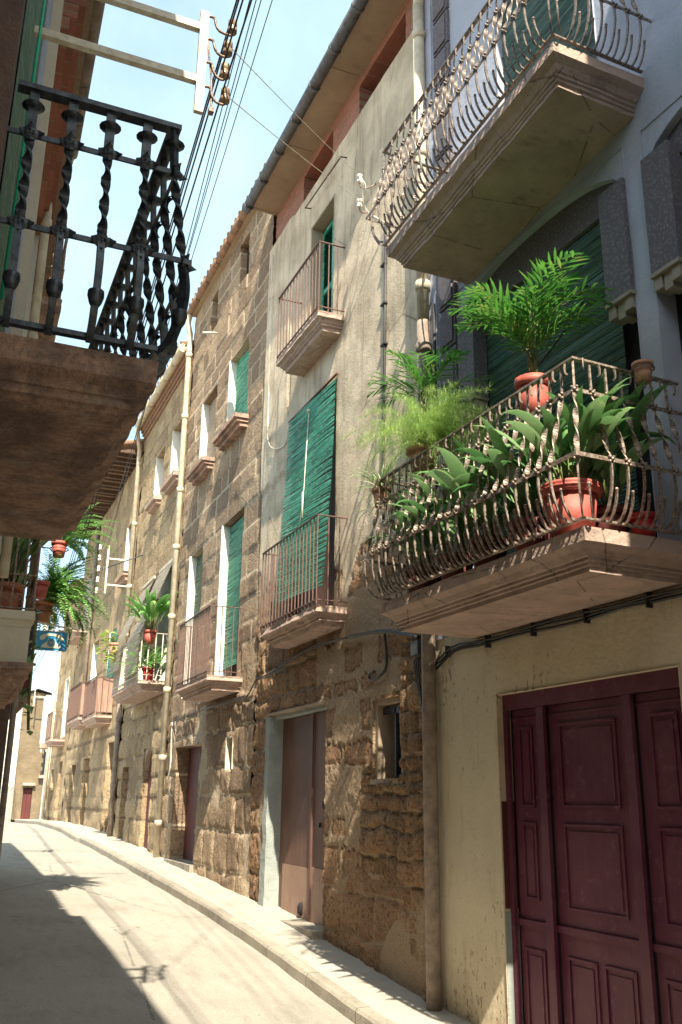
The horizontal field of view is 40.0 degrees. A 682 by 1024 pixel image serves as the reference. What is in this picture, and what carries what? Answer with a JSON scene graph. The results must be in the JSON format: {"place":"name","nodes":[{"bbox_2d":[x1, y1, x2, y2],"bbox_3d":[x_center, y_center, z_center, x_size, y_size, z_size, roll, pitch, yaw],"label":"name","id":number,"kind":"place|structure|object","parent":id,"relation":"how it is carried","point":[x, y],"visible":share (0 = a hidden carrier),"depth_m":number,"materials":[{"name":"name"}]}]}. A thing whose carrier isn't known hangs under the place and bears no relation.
{"place":"outdoors","nodes":[
{"label":"outdoors","id":0,"kind":"place"},
{"bbox_2d":[8,567,38,609],"bbox_3d":[-3.109,0.782,8.797,0.467,0.678,0.453,3,-17,-8],"label":"aspidistra","id":1,"kind":"object","parent":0,"point":[22,582],"visible":0.09,"depth_m":8.78,"materials":[{"name":"plant"}]},
{"bbox_2d":[19,652,36,694],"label":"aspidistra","id":2,"kind":"object","parent":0,"point":[26,682],"visible":0.05,"depth_m":10.82,"materials":[{"name":"plant"}]},
{"bbox_2d":[0,822,354,1023],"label":"road","id":3,"kind":"structure","parent":0,"point":[88,935],"depth_m":9.18,"materials":[{"name":"grey concrete"}]},
{"bbox_2d":[0,708,22,821],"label":"white block house","id":4,"kind":"structure","parent":3,"relation":"on","point":[9,803],"depth_m":42.07,"materials":[{"name":"paint"}]},
{"bbox_2d":[0,554,38,856],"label":"house","id":5,"kind":"structure","parent":3,"relation":"on","point":[9,712],"depth_m":9.17,"materials":[{"name":"paint"}]},
{"bbox_2d":[30,668,53,705],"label":"wire bracket","id":6,"kind":"object","parent":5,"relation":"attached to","point":[35,685],"visible":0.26,"depth_m":42.76,"materials":[{"name":"white metal"}]},
{"bbox_2d":[35,622,79,651],"bbox_3d":[-3.671,1.506,11.532,0.882,0.392,0.042,8,-19,-22],"label":"telephone sign","id":7,"kind":"object","parent":5,"relation":"attached to","point":[51,641],"visible":0.97,"depth_m":11.55,"materials":[{"name":"blue metal"}]},
{"bbox_2d":[28,545,110,649],"bbox_3d":[-3.519,1.069,12.044,1.178,1.400,1.542,8,-19,-22],"label":"fern","id":8,"kind":"object","parent":5,"relation":"attached to","point":[59,584],"visible":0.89,"depth_m":11.88,"materials":[{"name":"green plant"}]},
{"bbox_2d":[42,502,120,567],"bbox_3d":[-3.273,0.275,11.988,1.212,0.690,1.126,-5,-18,18],"label":"fern","id":9,"kind":"object","parent":5,"relation":"attached to","point":[59,546],"visible":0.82,"depth_m":11.82,"materials":[{"name":"leaf"},{"name":"soil"},{"name":"terracotta"}]},
{"bbox_2d":[0,0,104,708],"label":"building","id":10,"kind":"structure","parent":3,"relation":"on","point":[65,69],"depth_m":7.19,"materials":[{"name":"beige paint"}]},
{"bbox_2d":[18,577,44,735],"bbox_3d":[-2.652,1.229,7.984,0.235,1.292,0.424,8,-19,-22],"label":"climbing plant","id":11,"kind":"object","parent":10,"relation":"hanging from","point":[28,707],"visible":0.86,"depth_m":7.94,"materials":[{"name":"green plant"}]},
{"bbox_2d":[26,580,49,599],"bbox_3d":[-2.688,0.685,8.251,0.232,0.150,0.163,8,-19,-22],"label":"flower pot","id":12,"kind":"object","parent":10,"relation":"attached to","point":[42,589],"visible":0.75,"depth_m":8.22,"materials":[{"name":"ceramic"}]},
{"bbox_2d":[0,511,89,609],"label":"balcony","id":13,"kind":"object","parent":10,"relation":"on","point":[22,551],"visible":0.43,"depth_m":8.10,"materials":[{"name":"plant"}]},
{"bbox_2d":[0,0,195,540],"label":"house","id":14,"kind":"structure","parent":3,"relation":"on","point":[69,414],"depth_m":3.71,"materials":[{"name":"metal"}]},
{"bbox_2d":[22,0,236,115],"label":"wire bracket","id":15,"kind":"object","parent":14,"relation":"attached to","point":[197,79],"visible":0.91,"depth_m":5.48,"materials":[{"name":"white metal"}]},
{"bbox_2d":[36,0,239,653],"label":"power line","id":16,"kind":"object","parent":15,"relation":"attached to","point":[191,158],"visible":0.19,"depth_m":6.23,"materials":[{"name":"black rubber"}]},
{"bbox_2d":[35,0,243,662],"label":"power line","id":17,"kind":"object","parent":15,"relation":"attached to","point":[187,182],"visible":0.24,"depth_m":6.14,"materials":[{"name":"black rubber"}]},
{"bbox_2d":[46,0,237,628],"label":"power line","id":18,"kind":"object","parent":15,"relation":"attached to","point":[190,155],"visible":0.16,"depth_m":6.45,"materials":[{"name":"black rubber"}]},
{"bbox_2d":[33,0,251,672],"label":"power line","id":19,"kind":"object","parent":15,"relation":"attached to","point":[248,9],"visible":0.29,"depth_m":5.96,"materials":[{"name":"black rubber"}]},
{"bbox_2d":[15,820,395,1023],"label":"kerb","id":20,"kind":"structure","parent":3,"relation":"on","point":[348,1005],"depth_m":9.78,"materials":[{"name":"stone"}]},
{"bbox_2d":[22,0,352,692],"label":"sky","id":21,"kind":"structure","parent":0,"point":[296,36],"materials":[{"name":"blue"}]},
{"bbox_2d":[15,819,471,1023],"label":"pavement","id":22,"kind":"structure","parent":0,"point":[387,997],"depth_m":9.56,"materials":[{"name":"grey concrete"}]},
{"bbox_2d":[11,689,51,822],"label":"end stone house","id":23,"kind":"structure","parent":22,"relation":"on","point":[29,774],"depth_m":42.46,"materials":[{"name":"stone"}]},
{"bbox_2d":[20,789,31,818],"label":"door","id":24,"kind":"structure","parent":23,"relation":"in","point":[27,793],"depth_m":42.11,"materials":[{"name":"red wood"}]},
{"bbox_2d":[42,750,45,773],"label":"window","id":25,"kind":"structure","parent":23,"relation":"in","point":[44,758],"depth_m":42.86,"materials":[{"name":"black metal"}]},
{"bbox_2d":[37,630,62,819],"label":"white corner house","id":26,"kind":"structure","parent":22,"relation":"on","point":[49,705],"depth_m":34.93,"materials":[{"name":"paint"}]},
{"bbox_2d":[44,578,83,820],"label":"stone house","id":27,"kind":"structure","parent":22,"relation":"on","point":[58,743],"depth_m":32.43,"materials":[{"name":"stone"},{"name":"tile"},{"name":"brown wood"}]},
{"bbox_2d":[61,677,74,736],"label":"window frame","id":28,"kind":"structure","parent":27,"relation":"in","point":[65,707],"depth_m":32.60,"materials":[{"name":"white paint"}]},
{"bbox_2d":[61,439,144,835],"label":"old eaves house","id":29,"kind":"structure","parent":22,"relation":"on","point":[92,715],"depth_m":26.00,"materials":[{"name":"stone"},{"name":"tile"},{"name":"brown wood"}]},
{"bbox_2d":[83,578,91,629],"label":"window frame","id":30,"kind":"structure","parent":29,"relation":"in","point":[88,585],"depth_m":30.84,"materials":[{"name":"white paint"}]},
{"bbox_2d":[87,644,98,716],"bbox_3d":[-7.283,5.048,27.699,0.270,2.270,0.022,8,-19,-22],"label":"window frame","id":31,"kind":"structure","parent":29,"relation":"in","point":[94,656],"depth_m":27.84,"materials":[{"name":"white paint"}]},
{"bbox_2d":[103,633,116,713],"bbox_3d":[-6.150,4.328,25.127,0.270,2.150,0.022,8,-19,-22],"label":"window frame","id":32,"kind":"structure","parent":29,"relation":"in","point":[110,633],"depth_m":25.17,"materials":[{"name":"white paint"}]},
{"bbox_2d":[95,544,126,593],"bbox_3d":[-5.590,1.449,23.196,0.891,1.264,0.081,8,-19,-22],"label":"wire bracket","id":33,"kind":"object","parent":29,"relation":"attached to","point":[98,569],"visible":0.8,"depth_m":23.09,"materials":[{"name":"white metal"}]},
{"bbox_2d":[97,0,249,587],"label":"power line","id":34,"kind":"object","parent":33,"relation":"attached to","point":[186,247],"visible":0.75,"depth_m":10.03,"materials":[{"name":"black rubber"}]},
{"bbox_2d":[98,0,256,576],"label":"power line","id":35,"kind":"object","parent":33,"relation":"attached to","point":[201,202],"visible":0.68,"depth_m":9.84,"materials":[{"name":"black rubber"}]},
{"bbox_2d":[100,0,261,554],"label":"power line","id":36,"kind":"object","parent":33,"relation":"attached to","point":[203,201],"visible":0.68,"depth_m":10.30,"materials":[{"name":"black rubber"}]},
{"bbox_2d":[102,0,272,540],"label":"power line","id":37,"kind":"object","parent":33,"relation":"attached to","point":[214,185],"visible":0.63,"depth_m":10.80,"materials":[{"name":"black rubber"}]},
{"bbox_2d":[124,528,130,570],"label":"window frame","id":38,"kind":"structure","parent":29,"relation":"in","point":[127,550],"depth_m":24.77,"materials":[{"name":"white paint"}]},
{"bbox_2d":[107,340,193,856],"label":"awning house","id":39,"kind":"structure","parent":22,"relation":"on","point":[137,751],"depth_m":20.58,"materials":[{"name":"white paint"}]},
{"bbox_2d":[95,629,121,662],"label":"pothos","id":40,"kind":"object","parent":39,"relation":"on","point":[112,645],"visible":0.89,"depth_m":20.54,"materials":[{"name":"plant"}]},
{"bbox_2d":[113,629,166,679],"bbox_3d":[-3.862,2.836,18.529,1.349,0.991,1.414,1,-17,-1],"label":"fern","id":41,"kind":"object","parent":39,"relation":"on","point":[150,662],"visible":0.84,"depth_m":18.43,"materials":[{"name":"green plant"}]},
{"bbox_2d":[138,589,152,679],"bbox_3d":[-4.419,2.969,21.312,0.290,2.470,0.022,8,-19,-22],"label":"window frame","id":42,"kind":"structure","parent":39,"relation":"in","point":[141,676],"depth_m":21.26,"materials":[{"name":"white paint"}]},
{"bbox_2d":[144,753,152,848],"bbox_3d":[-3.766,5.889,18.629,0.040,2.280,0.810,8,-19,-22],"label":"door","id":43,"kind":"structure","parent":39,"relation":"in","point":[150,766],"depth_m":18.87,"materials":[{"name":"red wood"}]},
{"bbox_2d":[122,588,177,643],"bbox_3d":[-3.648,2.060,18.447,1.418,1.050,1.364,-1,-17,5],"label":"aspidistra","id":44,"kind":"object","parent":39,"relation":"attached to","point":[153,608],"visible":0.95,"depth_m":18.38,"materials":[{"name":"plant"}]},
{"bbox_2d":[154,458,163,494],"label":"window frame","id":45,"kind":"structure","parent":39,"relation":"in","point":[159,471],"depth_m":22.20,"materials":[{"name":"white paint"}]},
{"bbox_2d":[154,573,171,680],"bbox_3d":[-3.716,2.487,19.727,0.290,2.470,0.022,8,-19,-22],"label":"window frame","id":46,"kind":"structure","parent":39,"relation":"in","point":[166,588],"depth_m":19.70,"materials":[{"name":"white paint"}]},
{"bbox_2d":[170,431,180,473],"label":"window frame","id":47,"kind":"structure","parent":39,"relation":"in","point":[176,437],"depth_m":20.74,"materials":[{"name":"white paint"}]},
{"bbox_2d":[153,163,276,897],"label":"ashlar house","id":48,"kind":"structure","parent":22,"relation":"on","point":[203,808],"depth_m":15.90,"materials":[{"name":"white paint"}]},
{"bbox_2d":[181,556,202,698],"bbox_3d":[-2.760,2.132,17.443,0.270,2.660,0.022,8,-19,-22],"label":"window frame","id":49,"kind":"structure","parent":48,"relation":"in","point":[193,561],"depth_m":17.59,"materials":[{"name":"white paint"}]},
{"bbox_2d":[183,746,201,860],"bbox_3d":[-2.434,5.101,15.895,0.090,2.200,1.670,8,-19,-22],"label":"door","id":50,"kind":"structure","parent":48,"relation":"in","point":[195,752],"depth_m":16.34,"materials":[{"name":"red wood"}]},
{"bbox_2d":[199,404,212,458],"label":"window frame","id":51,"kind":"structure","parent":48,"relation":"in","point":[205,408],"depth_m":18.29,"materials":[{"name":"white paint"}]},
{"bbox_2d":[214,526,236,675],"bbox_3d":[-1.908,1.534,15.528,0.270,2.690,0.022,8,-19,-22],"label":"window frame","id":52,"kind":"structure","parent":48,"relation":"in","point":[225,533],"depth_m":15.52,"materials":[{"name":"white paint"}]},
{"bbox_2d":[225,736,232,769],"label":"window frame","id":53,"kind":"structure","parent":48,"relation":"in","point":[229,740],"depth_m":13.97,"materials":[{"name":"beige paint"}]},
{"bbox_2d":[227,361,240,420],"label":"window frame","id":54,"kind":"structure","parent":48,"relation":"in","point":[231,404],"depth_m":16.68,"materials":[{"name":"white paint"}]},
{"bbox_2d":[230,523,242,675],"bbox_3d":[-1.544,1.390,15.051,0.030,2.690,1.220,8,-19,-22],"label":"roller blind","id":55,"kind":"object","parent":48,"relation":"in","point":[234,667],"depth_m":15.26,"materials":[{"name":"plastic"}]},
{"bbox_2d":[246,247,249,274],"bbox_3d":[-1.601,-4.505,16.842,0.030,0.830,0.540,8,-19,-22],"label":"window pane","id":56,"kind":"structure","parent":48,"relation":"in","point":[247,271],"depth_m":17.04,"materials":[{"name":"grey glass"}]},
{"bbox_2d":[171,0,425,1001],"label":"plastered house","id":57,"kind":"structure","parent":22,"relation":"on","point":[337,840],"depth_m":11.21,"materials":[{"name":"paint"}]},
{"bbox_2d":[278,711,325,925],"bbox_3d":[-0.414,3.667,11.135,0.097,2.470,1.900,8,-19,-22],"label":"door","id":58,"kind":"structure","parent":57,"relation":"in","point":[301,862],"depth_m":11.25,"materials":[{"name":"brown wood"}]},
{"bbox_2d":[296,388,336,613],"bbox_3d":[-0.245,0.002,11.887,0.050,3.020,1.570,8,-19,-22],"label":"roller blind","id":59,"kind":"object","parent":57,"relation":"in","point":[322,590],"depth_m":11.64,"materials":[{"name":"green wood"}]},
{"bbox_2d":[309,194,334,319],"bbox_3d":[-0.130,-3.166,12.676,0.290,2.022,0.874,8,-19,-22],"label":"window frame","id":60,"kind":"structure","parent":57,"relation":"in","point":[317,230],"depth_m":13.08,"materials":[{"name":"wood"}]},
{"bbox_2d":[329,232,331,311],"bbox_3d":[0.008,-3.146,12.731,0.030,2.020,0.870,8,-19,-22],"label":"window pane","id":61,"kind":"structure","parent":57,"relation":"in","point":[331,232],"depth_m":13.14,"materials":[{"name":"glass"}]},
{"bbox_2d":[356,174,383,225],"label":"wall insulators","id":62,"kind":"object","parent":57,"relation":"attached to","point":[360,181],"depth_m":10.98,"materials":[{"name":"ceramic"}]},
{"bbox_2d":[230,98,357,198],"bbox_3d":[-0.243,-3.079,8.289,0.005,2.785,4.937,-2,-17,10],"label":"power line","id":63,"kind":"object","parent":62,"relation":"attached to","point":[287,145],"visible":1,"depth_m":7.11,"materials":[{"name":"black rubber"}]},
{"bbox_2d":[232,49,357,173],"bbox_3d":[-0.230,-3.408,8.395,0.005,2.775,4.926,-2,-17,10],"label":"power line","id":64,"kind":"object","parent":62,"relation":"attached to","point":[288,107],"visible":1,"depth_m":7.20,"materials":[{"name":"black rubber"}]},
{"bbox_2d":[375,696,402,778],"bbox_3d":[0.591,2.208,9.140,0.270,0.762,0.624,8,-19,-22],"label":"window frame","id":65,"kind":"structure","parent":57,"relation":"in","point":[385,724],"depth_m":9.33,"materials":[{"name":"stone"}]},
{"bbox_2d":[411,640,421,710],"bbox_3d":[0.699,1.516,8.553,0.060,0.682,0.148,8,-19,-22],"label":"drainpipe","id":66,"kind":"object","parent":57,"relation":"attached to","point":[415,647],"visible":0.78,"depth_m":8.57,"materials":[{"name":"metal"}]},
{"bbox_2d":[358,0,681,1023],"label":"painted house","id":67,"kind":"structure","parent":22,"relation":"on","point":[552,746],"depth_m":6.88,"materials":[{"name":"yellow paint"}]},
{"bbox_2d":[343,457,414,526],"bbox_3d":[0.379,-0.196,8.104,0.788,0.693,0.768,8,-19,-22],"label":"spider plant","id":68,"kind":"object","parent":67,"relation":"on","point":[374,492],"visible":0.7,"depth_m":8.03,"materials":[{"name":"green plant"}]},
{"bbox_2d":[364,490,458,592],"bbox_3d":[0.716,0.287,7.642,0.913,0.869,1.150,5,-18,-14],"label":"aspidistra","id":69,"kind":"object","parent":67,"relation":"on","point":[399,515],"visible":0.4,"depth_m":7.49,"materials":[{"name":"plant"}]},
{"bbox_2d":[338,379,510,485],"bbox_3d":[0.652,-0.580,7.571,1.299,0.793,1.372,8,-19,-22],"label":"asparagus fern","id":70,"kind":"object","parent":67,"relation":"on","point":[429,429],"visible":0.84,"depth_m":7.38,"materials":[{"name":"green plant"}]},
{"bbox_2d":[366,345,493,582],"bbox_3d":[0.763,-0.378,7.949,1.029,2.320,1.004,14,-21,-36],"label":"palm","id":71,"kind":"object","parent":67,"relation":"on","point":[421,381],"visible":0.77,"depth_m":8.11,"materials":[{"name":"plant"}]},
{"bbox_2d":[394,469,517,579],"bbox_3d":[0.932,0.152,7.225,1.150,0.883,1.100,-1,-17,7],"label":"aspidistra","id":72,"kind":"object","parent":67,"relation":"on","point":[425,487],"visible":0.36,"depth_m":7.13,"materials":[{"name":"plant"}]},
{"bbox_2d":[415,436,543,567],"bbox_3d":[1.024,-0.019,6.805,1.214,0.965,1.024,8,-19,-22],"label":"aspidistra","id":73,"kind":"object","parent":67,"relation":"on","point":[444,478],"visible":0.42,"depth_m":6.61,"materials":[{"name":"plant"}]},
{"bbox_2d":[449,403,571,551],"bbox_3d":[1.256,-0.161,6.396,1.093,0.998,1.163,-6,-18,19],"label":"aspidistra","id":74,"kind":"object","parent":67,"relation":"on","point":[498,452],"visible":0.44,"depth_m":6.22,"materials":[{"name":"plant"}]},
{"bbox_2d":[447,248,614,541],"bbox_3d":[1.361,-0.718,6.524,1.226,2.143,1.014,-7,-19,23],"label":"palm","id":75,"kind":"object","parent":67,"relation":"on","point":[526,339],"visible":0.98,"depth_m":6.57,"materials":[{"name":"plant"}]},
{"bbox_2d":[510,0,592,61],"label":"window pane","id":76,"kind":"structure","parent":67,"relation":"in","point":[550,0],"depth_m":8.28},
{"bbox_2d":[479,226,656,552],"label":"shutter","id":77,"kind":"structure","parent":67,"relation":"in","point":[630,331],"depth_m":6.87,"materials":[{"name":"green wood"}]},
{"bbox_2d":[470,376,675,537],"bbox_3d":[1.457,-0.266,5.923,1.067,0.925,1.256,8,-19,-22],"label":"aspidistra","id":78,"kind":"object","parent":67,"relation":"on","point":[595,414],"visible":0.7,"depth_m":5.74,"materials":[{"name":"plant"}]},
{"bbox_2d":[502,667,681,1023],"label":"garage door","id":79,"kind":"structure","parent":67,"relation":"in","point":[607,957],"depth_m":6.33,"materials":[{"name":"red wood"}]},
{"bbox_2d":[514,373,671,532],"bbox_3d":[1.636,-0.276,6.039,0.975,1.017,1.037,8,-19,-22],"label":"aspidistra","id":80,"kind":"object","parent":67,"relation":"on","point":[603,477],"visible":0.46,"depth_m":5.90,"materials":[{"name":"plant"}]},
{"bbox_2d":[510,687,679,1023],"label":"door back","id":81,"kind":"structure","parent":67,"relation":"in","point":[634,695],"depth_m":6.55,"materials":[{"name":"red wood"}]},
{"bbox_2d":[627,511,657,536],"bbox_3d":[1.881,0.103,5.823,0.187,0.170,0.185,8,-19,-22],"label":"flower pot","id":82,"kind":"object","parent":67,"relation":"on","point":[650,519],"visible":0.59,"depth_m":5.76,"materials":[{"name":"ceramic"}]},
{"bbox_2d":[631,359,654,384],"bbox_3d":[1.890,-0.869,5.861,0.150,0.130,0.150,8,-19,-22],"label":"flower pot","id":83,"kind":"object","parent":67,"relation":"attached to","point":[642,370],"visible":1,"depth_m":5.82,"materials":[{"name":"ceramic"}]},
{"bbox_2d":[675,293,681,352],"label":"window pane","id":84,"kind":"structure","parent":67,"relation":"in","point":[678,297],"depth_m":6.43,"materials":[{"name":"black glass"}]}
]}

